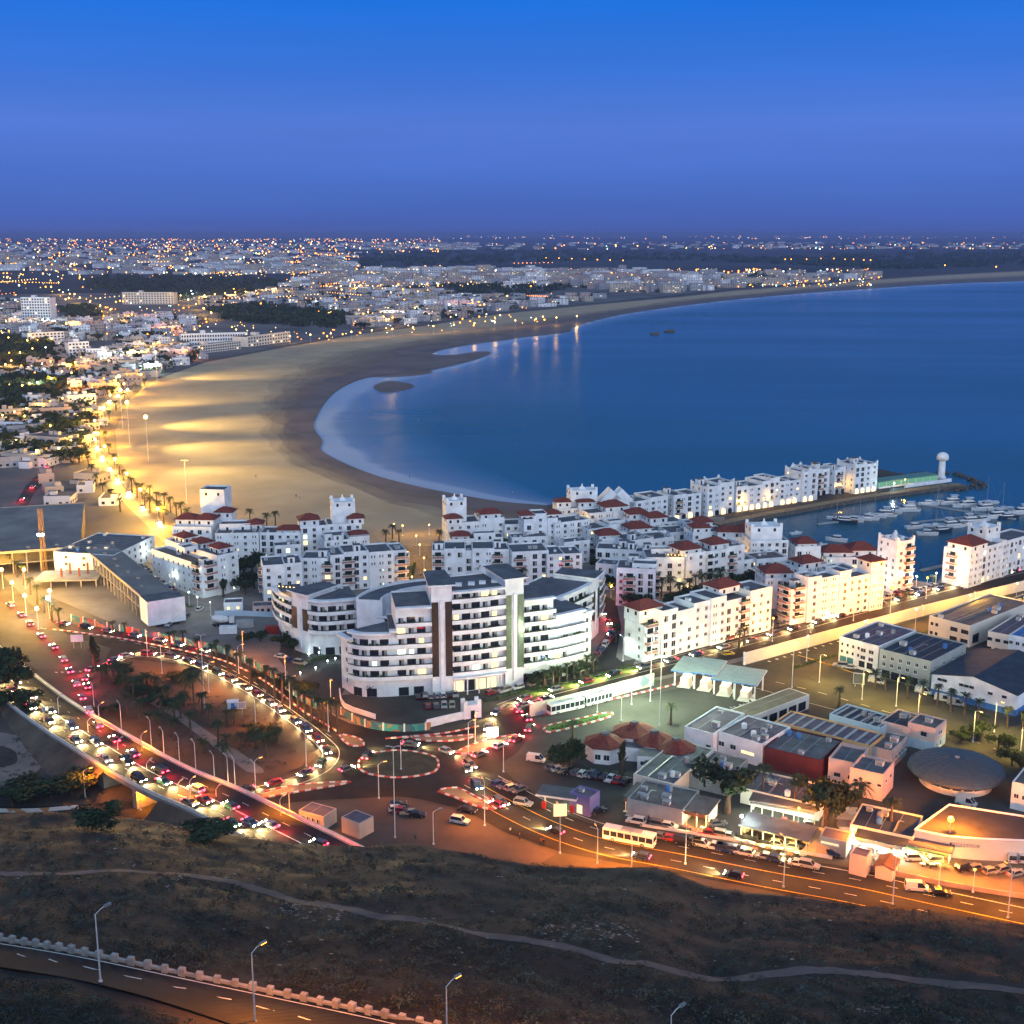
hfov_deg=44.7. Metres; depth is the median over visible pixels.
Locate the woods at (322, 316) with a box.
[204,301,353,327]
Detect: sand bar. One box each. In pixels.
[371,370,431,376]
[374,381,413,392]
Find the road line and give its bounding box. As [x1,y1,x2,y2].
[0,943,393,1023]
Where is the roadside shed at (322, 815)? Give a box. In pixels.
[299,802,336,827]
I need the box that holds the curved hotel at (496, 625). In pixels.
[335,563,594,696]
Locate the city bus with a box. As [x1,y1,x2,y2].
[602,823,656,847]
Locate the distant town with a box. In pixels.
[0,241,1023,317]
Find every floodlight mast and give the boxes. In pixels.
[195,634,205,706]
[385,745,400,837]
[646,635,657,701]
[655,655,667,724]
[791,641,798,687]
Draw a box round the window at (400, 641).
[398,639,403,643]
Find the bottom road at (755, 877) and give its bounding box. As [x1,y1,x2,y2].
[427,772,1023,924]
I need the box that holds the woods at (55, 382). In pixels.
[0,370,71,397]
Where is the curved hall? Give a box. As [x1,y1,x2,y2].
[914,804,1023,860]
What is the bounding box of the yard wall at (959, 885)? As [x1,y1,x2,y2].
[871,864,1023,898]
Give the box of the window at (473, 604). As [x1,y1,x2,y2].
[471,602,479,607]
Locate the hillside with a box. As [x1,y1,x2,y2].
[0,812,1023,1023]
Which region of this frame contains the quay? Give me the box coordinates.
[713,483,965,525]
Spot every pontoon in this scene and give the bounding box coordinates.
[816,508,898,524]
[912,510,986,522]
[914,501,1015,519]
[920,559,942,570]
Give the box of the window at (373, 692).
[367,689,376,696]
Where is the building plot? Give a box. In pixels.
[46,580,284,673]
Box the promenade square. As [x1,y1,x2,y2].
[404,546,431,579]
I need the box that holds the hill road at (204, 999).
[0,942,392,1023]
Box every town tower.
[388,268,406,272]
[422,267,441,273]
[452,267,467,271]
[478,273,492,277]
[503,280,525,288]
[546,268,563,273]
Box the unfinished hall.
[0,502,85,574]
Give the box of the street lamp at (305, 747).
[305,729,312,766]
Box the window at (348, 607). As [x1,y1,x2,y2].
[346,604,353,609]
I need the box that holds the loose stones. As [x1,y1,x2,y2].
[9,830,889,1013]
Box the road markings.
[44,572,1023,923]
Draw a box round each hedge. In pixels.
[294,654,332,670]
[409,561,415,579]
[470,687,531,702]
[520,663,632,692]
[552,715,606,729]
[583,764,626,775]
[792,630,927,667]
[865,675,990,717]
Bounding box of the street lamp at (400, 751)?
[400,737,408,768]
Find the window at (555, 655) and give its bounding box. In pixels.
[553,652,560,657]
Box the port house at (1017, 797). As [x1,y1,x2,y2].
[1010,768,1023,811]
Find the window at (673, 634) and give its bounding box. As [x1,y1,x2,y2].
[671,631,675,637]
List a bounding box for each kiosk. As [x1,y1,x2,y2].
[819,826,851,858]
[849,846,871,877]
[873,853,900,881]
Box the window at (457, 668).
[453,666,460,671]
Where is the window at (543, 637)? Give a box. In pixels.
[541,634,547,639]
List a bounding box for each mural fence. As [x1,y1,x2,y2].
[70,614,316,708]
[340,707,430,731]
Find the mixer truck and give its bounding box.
[211,615,233,626]
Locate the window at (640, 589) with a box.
[638,587,642,592]
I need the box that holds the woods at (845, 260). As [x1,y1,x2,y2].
[355,248,1023,268]
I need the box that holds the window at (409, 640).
[407,638,415,643]
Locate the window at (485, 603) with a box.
[482,601,487,606]
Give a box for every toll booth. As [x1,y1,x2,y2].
[677,673,692,688]
[697,677,712,691]
[716,682,732,696]
[736,687,753,701]
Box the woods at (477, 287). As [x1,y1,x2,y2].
[447,281,565,294]
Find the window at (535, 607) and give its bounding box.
[532,605,539,610]
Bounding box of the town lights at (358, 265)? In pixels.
[0,235,1023,341]
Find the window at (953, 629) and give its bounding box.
[950,626,957,632]
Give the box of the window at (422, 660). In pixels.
[419,658,424,663]
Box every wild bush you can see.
[0,646,29,666]
[0,660,20,683]
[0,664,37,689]
[0,689,15,712]
[0,783,33,806]
[4,770,48,792]
[7,688,45,702]
[12,698,41,710]
[15,775,71,802]
[51,764,101,795]
[66,765,77,773]
[92,703,121,714]
[110,676,148,684]
[115,667,134,677]
[122,682,160,695]
[133,689,162,704]
[156,697,177,706]
[164,671,188,681]
[179,666,198,677]
[241,722,265,733]
[257,726,276,741]
[259,722,284,731]
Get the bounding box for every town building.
[0,313,9,322]
[0,364,16,370]
[0,405,36,414]
[0,417,27,424]
[0,448,54,467]
[0,450,19,467]
[3,419,44,430]
[4,324,22,332]
[6,431,30,444]
[8,317,21,322]
[11,311,21,316]
[13,407,38,415]
[17,366,31,370]
[18,454,60,468]
[19,325,28,332]
[20,321,33,325]
[22,392,40,400]
[24,430,72,443]
[26,316,41,321]
[26,355,38,366]
[28,323,37,331]
[29,398,65,406]
[29,413,41,418]
[34,367,48,371]
[35,357,54,365]
[37,325,52,330]
[37,467,54,483]
[38,320,53,326]
[38,393,51,399]
[38,403,71,413]
[39,364,51,370]
[42,481,63,494]
[43,490,77,504]
[44,424,84,430]
[46,371,64,374]
[49,324,64,330]
[50,442,76,449]
[53,317,66,322]
[53,345,64,353]
[53,402,83,406]
[55,339,67,344]
[55,367,71,373]
[56,362,70,368]
[57,353,67,359]
[58,358,77,363]
[61,387,81,393]
[61,445,95,462]
[62,413,97,418]
[63,391,95,403]
[63,429,94,441]
[64,330,77,336]
[65,315,83,322]
[65,423,92,432]
[65,434,90,446]
[67,375,92,380]
[67,378,81,387]
[68,320,79,325]
[69,330,83,339]
[69,468,110,483]
[72,361,96,371]
[73,408,103,417]
[76,316,92,324]
[76,480,95,492]
[77,419,99,428]
[78,323,90,331]
[78,329,98,339]
[79,353,96,359]
[84,403,96,409]
[84,416,107,424]
[85,346,108,352]
[86,321,105,334]
[87,333,108,340]
[87,379,115,393]
[89,387,106,397]
[91,360,106,366]
[93,374,109,378]
[93,379,120,392]
[94,350,111,359]
[94,364,112,372]
[98,492,122,505]
[104,319,119,323]
[104,328,115,334]
[106,322,115,327]
[106,355,129,360]
[106,379,127,388]
[108,333,117,339]
[108,343,125,349]
[108,348,128,354]
[109,367,130,373]
[109,372,127,379]
[110,313,124,319]
[110,327,127,334]
[113,324,133,327]
[118,358,139,363]
[118,362,135,368]
[119,331,132,336]
[119,337,129,340]
[119,343,138,348]
[123,311,137,316]
[123,373,140,385]
[125,340,144,347]
[126,321,143,326]
[126,369,146,379]
[127,349,140,355]
[128,346,145,349]
[130,316,141,322]
[130,335,144,341]
[131,354,151,362]
[135,362,143,370]
[136,320,151,323]
[139,325,150,334]
[139,370,158,376]
[140,343,156,347]
[143,361,164,372]
[144,313,162,317]
[144,317,160,321]
[144,338,155,343]
[146,351,162,359]
[150,334,163,338]
[152,322,166,325]
[152,327,160,334]
[152,342,163,348]
[155,335,175,343]
[158,345,175,348]
[159,347,170,352]
[160,314,173,319]
[160,352,177,359]
[161,327,171,335]
[162,361,172,368]
[166,320,179,324]
[170,346,194,354]
[172,355,189,365]
[174,327,186,332]
[178,314,196,324]
[182,324,197,330]
[197,352,207,358]
[345,314,364,323]
[350,317,369,326]
[355,316,372,319]
[366,312,382,315]
[368,318,375,326]
[374,320,393,326]
[375,316,385,320]
[387,312,404,323]
[403,317,416,323]
[407,308,422,317]
[416,313,430,320]
[431,315,440,320]
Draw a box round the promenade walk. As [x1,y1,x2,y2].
[99,405,174,536]
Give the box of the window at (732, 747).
[730,744,735,750]
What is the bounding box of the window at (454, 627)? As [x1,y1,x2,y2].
[452,624,460,629]
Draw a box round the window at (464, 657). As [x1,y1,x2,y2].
[462,655,470,660]
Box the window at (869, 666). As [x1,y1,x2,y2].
[866,663,872,669]
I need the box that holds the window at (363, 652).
[361,650,366,654]
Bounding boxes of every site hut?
[224,597,243,610]
[253,601,272,611]
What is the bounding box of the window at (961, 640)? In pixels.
[960,638,967,644]
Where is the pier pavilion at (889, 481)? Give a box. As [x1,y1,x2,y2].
[877,472,938,488]
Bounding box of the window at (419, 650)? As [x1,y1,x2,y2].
[417,648,425,652]
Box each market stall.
[837,812,847,818]
[837,819,850,828]
[839,827,851,838]
[846,807,856,819]
[847,814,854,820]
[850,830,861,844]
[861,838,871,847]
[872,841,885,849]
[883,844,895,852]
[896,846,909,854]
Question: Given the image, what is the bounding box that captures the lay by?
[297,798,553,865]
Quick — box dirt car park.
[855,845,1023,892]
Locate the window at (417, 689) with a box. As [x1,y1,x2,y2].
[414,686,423,694]
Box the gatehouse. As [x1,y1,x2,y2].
[460,696,480,719]
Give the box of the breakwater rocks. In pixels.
[900,471,986,490]
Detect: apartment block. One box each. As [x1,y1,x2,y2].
[151,531,239,597]
[172,485,237,542]
[215,518,265,558]
[257,554,302,600]
[259,524,301,556]
[273,539,300,558]
[296,513,327,554]
[301,548,332,585]
[319,529,369,547]
[324,542,408,589]
[325,494,364,532]
[432,539,508,574]
[442,493,504,540]
[449,529,502,543]
[504,518,518,538]
[506,542,548,582]
[508,531,547,544]
[516,508,561,544]
[545,545,581,577]
[552,484,597,515]
[552,514,589,544]
[556,536,589,562]
[579,499,628,521]
[580,517,629,553]
[592,528,624,555]
[596,539,637,558]
[596,557,618,589]
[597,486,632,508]
[613,530,673,545]
[616,553,660,605]
[620,507,647,521]
[621,520,665,532]
[621,577,771,661]
[633,542,650,558]
[640,511,679,525]
[642,546,683,590]
[660,519,690,540]
[668,536,744,587]
[684,516,717,543]
[715,523,744,542]
[733,555,754,581]
[742,518,788,556]
[744,550,787,570]
[755,563,793,608]
[777,553,886,624]
[781,554,827,575]
[788,536,820,559]
[818,563,856,571]
[941,519,1023,587]
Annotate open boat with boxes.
[789,530,801,534]
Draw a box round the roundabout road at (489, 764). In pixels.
[250,715,541,807]
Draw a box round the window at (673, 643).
[671,640,675,646]
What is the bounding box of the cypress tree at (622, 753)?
[617,741,627,772]
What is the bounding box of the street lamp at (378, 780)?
[378,760,386,798]
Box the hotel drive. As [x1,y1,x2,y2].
[278,644,369,720]
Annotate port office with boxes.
[838,621,915,672]
[878,632,965,688]
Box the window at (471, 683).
[465,679,474,690]
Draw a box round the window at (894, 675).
[891,672,898,680]
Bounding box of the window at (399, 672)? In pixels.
[397,670,405,674]
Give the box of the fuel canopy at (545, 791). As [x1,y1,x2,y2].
[536,784,577,801]
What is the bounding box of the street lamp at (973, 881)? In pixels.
[972,869,975,892]
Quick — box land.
[0,238,1023,293]
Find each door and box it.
[840,655,845,660]
[847,657,852,663]
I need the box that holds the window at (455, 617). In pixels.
[453,614,458,619]
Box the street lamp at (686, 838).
[681,811,686,864]
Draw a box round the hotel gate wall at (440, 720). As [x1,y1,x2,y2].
[426,711,463,726]
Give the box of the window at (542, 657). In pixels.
[540,654,547,660]
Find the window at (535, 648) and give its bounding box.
[531,646,538,651]
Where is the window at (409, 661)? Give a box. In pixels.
[407,659,415,664]
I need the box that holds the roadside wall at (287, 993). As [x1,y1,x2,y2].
[0,933,441,1023]
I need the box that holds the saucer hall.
[907,747,1006,796]
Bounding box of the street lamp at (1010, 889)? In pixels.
[1004,860,1012,917]
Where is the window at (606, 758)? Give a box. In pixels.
[603,755,609,761]
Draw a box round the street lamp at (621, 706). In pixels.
[620,694,628,720]
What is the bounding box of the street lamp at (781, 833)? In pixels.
[780,832,785,887]
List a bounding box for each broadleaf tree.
[219,578,227,597]
[229,578,255,594]
[232,572,248,580]
[234,631,254,643]
[238,555,260,571]
[239,558,256,580]
[244,571,259,588]
[248,669,266,682]
[250,550,272,569]
[252,629,270,641]
[269,631,290,648]
[271,677,286,691]
[276,680,300,689]
[283,638,298,652]
[293,680,319,696]
[523,673,542,687]
[532,670,556,682]
[544,745,574,766]
[552,737,585,766]
[554,667,568,679]
[568,665,585,674]
[569,749,586,765]
[581,661,600,673]
[589,556,599,565]
[604,573,610,582]
[605,576,615,597]
[621,592,642,601]
[629,593,653,600]
[662,592,679,601]
[671,587,692,595]
[681,585,702,591]
[691,754,757,813]
[728,574,753,581]
[741,569,754,580]
[792,772,846,826]
[836,780,863,820]
[949,729,971,741]
[959,725,983,740]
[968,723,983,738]
[973,719,998,736]
[984,733,1004,750]
[996,746,1023,766]
[1000,734,1017,747]
[1004,750,1023,771]
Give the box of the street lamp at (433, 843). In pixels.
[432,807,441,844]
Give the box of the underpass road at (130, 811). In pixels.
[0,802,156,819]
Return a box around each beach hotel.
[20,295,56,319]
[21,329,64,341]
[64,338,88,355]
[122,290,177,303]
[126,324,180,332]
[179,330,247,344]
[185,340,240,352]
[233,331,289,346]
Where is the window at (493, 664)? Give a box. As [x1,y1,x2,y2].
[491,661,498,667]
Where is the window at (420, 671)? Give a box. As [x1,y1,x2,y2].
[418,668,425,673]
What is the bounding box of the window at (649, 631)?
[647,628,652,633]
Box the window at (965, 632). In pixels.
[961,629,967,634]
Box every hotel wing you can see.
[271,581,356,654]
[526,568,605,638]
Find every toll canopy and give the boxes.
[671,656,702,686]
[691,657,726,688]
[710,664,742,696]
[731,667,766,698]
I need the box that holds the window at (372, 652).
[370,650,378,655]
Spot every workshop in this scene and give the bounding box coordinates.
[828,742,868,784]
[829,704,887,733]
[849,754,894,801]
[871,731,906,765]
[881,709,917,746]
[908,713,946,749]
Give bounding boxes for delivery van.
[526,752,545,763]
[868,675,883,684]
[904,878,928,892]
[914,685,931,694]
[934,692,948,701]
[946,696,963,706]
[955,794,977,807]
[1007,852,1017,863]
[1018,853,1023,862]
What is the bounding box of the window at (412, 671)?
[409,669,414,674]
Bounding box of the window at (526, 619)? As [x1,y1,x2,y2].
[524,616,530,621]
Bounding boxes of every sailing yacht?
[827,494,847,519]
[851,495,872,520]
[864,490,887,517]
[886,485,902,513]
[924,498,943,526]
[930,476,946,501]
[978,478,998,503]
[995,484,1014,509]
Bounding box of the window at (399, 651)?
[397,649,405,654]
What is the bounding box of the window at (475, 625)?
[472,622,479,627]
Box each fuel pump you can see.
[541,801,545,808]
[570,805,573,812]
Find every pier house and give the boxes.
[629,491,667,515]
[657,487,701,518]
[690,474,734,516]
[733,479,762,511]
[745,473,779,507]
[778,476,800,504]
[785,462,818,501]
[806,461,829,495]
[821,463,845,494]
[837,457,877,493]
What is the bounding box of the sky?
[0,0,1023,234]
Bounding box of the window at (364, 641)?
[360,639,367,644]
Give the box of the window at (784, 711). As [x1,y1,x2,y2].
[779,708,786,717]
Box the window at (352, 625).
[347,623,354,628]
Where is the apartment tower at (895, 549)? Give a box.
[877,530,915,593]
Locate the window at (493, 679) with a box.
[487,676,495,687]
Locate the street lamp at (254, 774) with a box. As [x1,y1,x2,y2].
[250,759,255,793]
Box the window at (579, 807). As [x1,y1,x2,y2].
[577,804,582,813]
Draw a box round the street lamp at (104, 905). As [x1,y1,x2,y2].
[95,902,111,981]
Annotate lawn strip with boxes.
[524,667,638,696]
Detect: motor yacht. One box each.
[832,516,857,522]
[868,506,897,516]
[893,501,920,511]
[931,525,952,532]
[937,494,959,504]
[938,517,966,527]
[952,497,978,507]
[963,513,985,523]
[971,500,995,510]
[984,507,1004,518]
[997,511,1019,518]
[1008,503,1023,514]
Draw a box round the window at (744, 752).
[741,749,747,754]
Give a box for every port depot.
[928,593,1023,647]
[986,613,1023,648]
[1009,625,1023,651]
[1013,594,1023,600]
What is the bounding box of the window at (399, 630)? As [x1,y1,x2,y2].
[397,628,404,633]
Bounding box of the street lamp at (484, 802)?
[481,776,485,825]
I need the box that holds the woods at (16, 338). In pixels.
[0,330,55,362]
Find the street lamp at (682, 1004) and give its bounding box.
[670,1002,685,1023]
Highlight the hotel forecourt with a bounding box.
[342,659,634,724]
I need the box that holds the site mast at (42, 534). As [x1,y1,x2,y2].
[37,508,47,571]
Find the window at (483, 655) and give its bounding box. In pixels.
[481,652,488,658]
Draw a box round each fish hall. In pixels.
[684,706,744,751]
[718,715,790,765]
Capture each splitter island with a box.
[259,782,342,796]
[341,735,362,744]
[415,735,472,740]
[440,788,492,807]
[458,736,511,752]
[545,713,611,730]
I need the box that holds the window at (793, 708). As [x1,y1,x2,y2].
[789,705,796,710]
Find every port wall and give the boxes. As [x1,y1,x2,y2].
[530,673,653,716]
[743,581,1023,664]
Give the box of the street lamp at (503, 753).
[502,735,510,771]
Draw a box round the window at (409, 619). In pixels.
[406,617,414,621]
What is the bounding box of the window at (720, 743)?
[718,740,724,747]
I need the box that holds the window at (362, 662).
[360,660,368,665]
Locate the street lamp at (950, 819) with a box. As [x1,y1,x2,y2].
[948,816,953,832]
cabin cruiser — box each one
[825,534,847,542]
[850,515,863,522]
[864,514,879,520]
[904,522,923,528]
[916,529,938,535]
[918,499,936,505]
[958,519,967,525]
[978,515,990,521]
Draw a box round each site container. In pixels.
[219,625,237,633]
[236,619,253,627]
[265,625,278,633]
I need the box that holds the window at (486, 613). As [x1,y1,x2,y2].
[481,611,488,616]
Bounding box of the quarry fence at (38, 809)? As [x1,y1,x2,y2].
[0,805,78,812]
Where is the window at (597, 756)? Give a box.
[595,754,600,760]
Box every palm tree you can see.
[11,560,19,577]
[18,565,27,585]
[24,576,33,594]
[31,584,41,603]
[38,595,48,612]
[46,601,56,620]
[53,607,64,627]
[91,665,107,682]
[92,473,99,485]
[99,481,106,492]
[101,663,113,679]
[104,662,121,687]
[109,620,117,633]
[113,660,125,674]
[114,668,131,692]
[115,497,123,511]
[118,692,133,714]
[121,621,128,636]
[122,661,133,684]
[124,675,141,698]
[127,476,134,491]
[131,695,146,720]
[134,673,143,683]
[136,482,145,498]
[138,671,153,685]
[140,493,148,508]
[140,710,156,726]
[144,485,153,496]
[145,496,152,512]
[147,674,161,689]
[151,709,166,735]
[152,491,159,506]
[152,692,168,712]
[154,500,162,516]
[157,505,166,525]
[158,492,168,509]
[160,685,173,696]
[163,631,174,651]
[163,701,182,724]
[164,496,173,512]
[166,715,180,740]
[170,630,177,645]
[172,693,185,717]
[177,501,185,513]
[177,669,208,717]
[177,690,190,705]
[178,629,186,657]
[181,710,197,734]
[190,636,203,659]
[192,737,210,753]
[194,691,208,714]
[202,703,215,726]
[206,643,218,667]
[210,718,224,742]
[211,639,220,655]
[212,739,232,764]
[217,732,234,748]
[219,709,231,724]
[221,644,231,673]
[226,707,240,724]
[231,652,241,681]
[233,731,247,748]
[235,649,245,665]
[244,657,255,687]
[245,508,254,518]
[246,726,263,746]
[256,732,274,757]
[261,512,271,525]
[261,665,270,694]
[269,667,278,699]
[270,510,279,525]
[271,726,282,743]
[275,672,285,704]
[283,673,297,709]
[292,684,303,713]
[298,689,309,718]
[304,688,317,721]
[311,696,321,724]
[316,698,329,728]
[324,696,336,731]
[331,699,343,733]
[380,529,389,541]
[387,524,397,538]
[394,529,402,541]
[434,528,442,540]
[540,669,549,686]
[548,665,557,684]
[555,664,563,682]
[563,662,570,680]
[566,719,576,738]
[570,661,579,678]
[575,659,585,676]
[582,654,592,673]
[588,655,598,671]
[610,623,621,641]
[656,577,663,599]
[660,577,667,596]
[664,575,676,593]
[665,702,677,725]
[672,581,686,590]
[683,578,694,584]
[692,572,699,584]
[698,571,708,582]
[705,571,714,581]
[711,574,721,578]
[715,566,727,575]
[735,630,744,647]
[739,627,749,645]
[754,763,776,790]
[785,778,803,798]
[832,685,845,707]
[845,777,873,808]
[868,668,881,689]
[880,797,902,820]
[881,672,892,691]
[901,592,909,606]
[901,675,914,698]
[915,679,929,704]
[932,683,943,707]
[944,688,958,711]
[958,691,972,714]
[973,697,984,718]
[1000,706,1016,727]
[1017,710,1023,731]
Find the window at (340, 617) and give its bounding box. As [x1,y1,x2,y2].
[337,615,344,619]
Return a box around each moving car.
[6,601,14,607]
[7,685,16,692]
[18,612,25,616]
[26,619,33,625]
[26,702,36,709]
[37,632,45,637]
[44,715,55,724]
[45,706,55,713]
[49,643,57,649]
[56,620,69,625]
[59,655,67,662]
[65,719,77,729]
[66,667,73,673]
[69,734,82,743]
[72,679,79,686]
[78,693,85,700]
[79,622,92,629]
[82,675,88,680]
[83,683,90,688]
[84,705,92,713]
[85,665,97,671]
[89,735,102,746]
[93,719,103,728]
[98,753,111,763]
[102,627,111,632]
[108,656,121,660]
[108,735,120,742]
[118,754,133,765]
[119,652,132,657]
[126,749,139,757]
[128,632,140,637]
[130,770,146,782]
[140,649,155,656]
[152,764,168,774]
[153,637,166,642]
[155,776,171,785]
[164,651,178,658]
[171,640,184,646]
[181,796,198,806]
[182,657,194,663]
[187,782,204,793]
[194,660,206,668]
[195,794,213,804]
[199,646,209,652]
[211,667,224,675]
[221,801,239,810]
[224,673,236,681]
[224,817,240,827]
[239,683,251,690]
[241,816,259,827]
[242,784,254,790]
[252,689,262,696]
[260,819,279,829]
[265,698,276,705]
[265,777,282,786]
[274,704,285,712]
[290,716,300,724]
[297,767,314,776]
[299,722,311,732]
[309,837,328,844]
[311,732,323,742]
[315,757,326,766]
[322,745,331,754]
[338,764,354,772]
[361,750,374,759]
[401,740,419,747]
[439,746,453,754]
[462,763,471,772]
[463,757,476,768]
[470,777,482,789]
[471,750,487,757]
[484,722,491,730]
[489,799,504,808]
[491,707,500,715]
[492,741,507,749]
[492,794,509,806]
[509,735,523,742]
[514,705,522,712]
[517,693,530,700]
[517,701,532,707]
[522,714,531,721]
[524,723,534,731]
[538,695,553,700]
[546,826,564,835]
[548,685,562,691]
[579,677,592,683]
[606,619,611,624]
[606,669,620,677]
[632,851,650,860]
[637,661,651,669]
[664,656,678,662]
[689,650,702,656]
[717,643,729,649]
[723,869,743,879]
[745,636,756,642]
[767,629,779,635]
[787,625,799,630]
[812,618,823,623]
[835,612,845,617]
[915,591,925,595]
[937,585,944,590]
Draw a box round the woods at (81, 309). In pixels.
[56,303,103,317]
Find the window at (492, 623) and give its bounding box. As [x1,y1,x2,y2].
[490,620,498,625]
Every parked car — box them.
[164,622,172,626]
[195,606,203,610]
[274,653,287,657]
[282,656,292,662]
[292,658,307,664]
[388,799,407,805]
[388,804,404,812]
[392,805,406,813]
[399,808,416,815]
[408,810,425,818]
[415,693,421,699]
[421,692,428,699]
[425,702,430,708]
[427,692,433,698]
[433,692,439,698]
[433,702,439,708]
[439,691,446,697]
[441,700,446,708]
[445,691,452,697]
[449,700,454,708]
[449,813,470,825]
[452,690,458,697]
[457,804,477,813]
[484,689,497,695]
[490,779,503,786]
[496,684,511,693]
[496,780,514,789]
[503,782,517,791]
[510,784,528,793]
[512,682,524,689]
[513,796,533,807]
[543,763,559,771]
[550,764,565,772]
[555,766,570,773]
[561,767,574,775]
[569,768,580,776]
[576,769,587,777]
[584,768,595,778]
[590,770,604,780]
[591,806,606,815]
[593,651,601,656]
[598,646,605,651]
[598,772,607,780]
[601,640,609,646]
[604,773,617,782]
[605,635,613,641]
[611,775,624,784]
[618,776,631,785]
[625,815,646,825]
[649,817,668,827]
[656,831,666,841]
[662,820,678,828]
[662,832,674,841]
[672,834,692,845]
[684,836,700,846]
[692,836,708,848]
[697,827,716,835]
[703,840,723,851]
[707,818,727,827]
[712,827,726,836]
[714,842,733,853]
[721,650,734,655]
[726,830,739,838]
[726,842,740,855]
[734,832,745,838]
[734,845,754,857]
[743,832,759,841]
[754,850,769,858]
[755,836,774,844]
[766,852,785,863]
[770,837,783,845]
[775,621,786,626]
[781,840,798,848]
[787,857,805,867]
[797,840,807,849]
[797,857,820,870]
[826,849,840,856]
[833,661,847,666]
[841,663,856,669]
[883,593,893,599]
[893,590,903,595]
[904,851,925,861]
[905,588,913,593]
[911,586,919,592]
[921,854,943,864]
[925,584,936,590]
[928,886,951,896]
[953,860,969,872]
[967,862,982,872]
[981,865,996,875]
[994,863,1010,874]
[1005,868,1023,878]
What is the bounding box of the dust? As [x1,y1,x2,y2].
[0,747,17,766]
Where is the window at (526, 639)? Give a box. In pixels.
[524,637,529,642]
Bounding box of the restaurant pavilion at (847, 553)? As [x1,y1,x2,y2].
[820,541,877,568]
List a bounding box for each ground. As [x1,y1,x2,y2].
[0,235,1023,896]
[0,285,748,604]
[112,512,1023,725]
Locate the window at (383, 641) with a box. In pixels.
[380,639,388,644]
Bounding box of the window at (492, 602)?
[490,599,498,605]
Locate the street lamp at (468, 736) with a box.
[468,719,475,753]
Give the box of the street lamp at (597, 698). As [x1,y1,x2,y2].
[596,686,604,712]
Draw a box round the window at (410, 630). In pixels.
[408,628,413,632]
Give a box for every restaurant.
[583,719,695,769]
[623,782,719,826]
[738,811,817,855]
[749,788,817,823]
[855,828,908,858]
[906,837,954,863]
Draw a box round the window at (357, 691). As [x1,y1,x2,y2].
[354,686,361,695]
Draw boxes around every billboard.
[70,634,82,647]
[238,701,245,714]
[486,727,497,739]
[553,803,566,851]
[853,673,864,686]
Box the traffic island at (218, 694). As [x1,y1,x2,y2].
[91,663,315,786]
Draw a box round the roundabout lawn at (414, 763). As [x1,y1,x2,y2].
[359,751,437,775]
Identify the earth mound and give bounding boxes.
[791,827,832,856]
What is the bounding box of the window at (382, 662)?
[380,660,388,665]
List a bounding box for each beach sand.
[115,271,1023,545]
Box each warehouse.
[764,728,841,779]
[775,710,884,755]
[930,648,1023,715]
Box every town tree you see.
[0,402,17,407]
[0,431,19,435]
[0,432,13,440]
[5,443,22,448]
[6,394,25,400]
[12,398,26,402]
[14,361,23,365]
[26,429,47,432]
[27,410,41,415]
[30,439,51,448]
[35,372,47,376]
[36,415,54,418]
[36,450,62,458]
[41,421,54,428]
[42,411,57,415]
[44,413,61,417]
[45,416,72,423]
[47,350,57,354]
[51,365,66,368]
[51,390,64,397]
[53,356,60,363]
[54,421,63,427]
[61,422,76,427]
[62,415,85,420]
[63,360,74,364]
[64,430,88,434]
[68,446,91,463]
[70,438,82,442]
[80,372,95,376]
[85,415,99,421]
[90,333,103,341]
[97,385,115,395]
[131,352,141,356]
[156,354,167,358]
[189,349,199,356]
[355,322,366,328]
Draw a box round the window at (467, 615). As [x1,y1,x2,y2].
[462,613,469,618]
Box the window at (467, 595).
[462,593,469,597]
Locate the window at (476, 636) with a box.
[473,633,478,638]
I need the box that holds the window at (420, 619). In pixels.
[418,616,423,621]
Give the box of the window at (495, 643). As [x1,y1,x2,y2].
[491,641,498,646]
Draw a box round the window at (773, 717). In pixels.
[769,712,776,721]
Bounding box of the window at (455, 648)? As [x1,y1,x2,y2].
[453,645,460,650]
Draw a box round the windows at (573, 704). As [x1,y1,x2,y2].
[547,700,583,711]
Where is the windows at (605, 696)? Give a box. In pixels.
[582,693,611,702]
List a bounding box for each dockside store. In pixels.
[633,744,714,787]
[683,750,747,795]
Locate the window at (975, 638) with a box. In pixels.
[972,633,978,643]

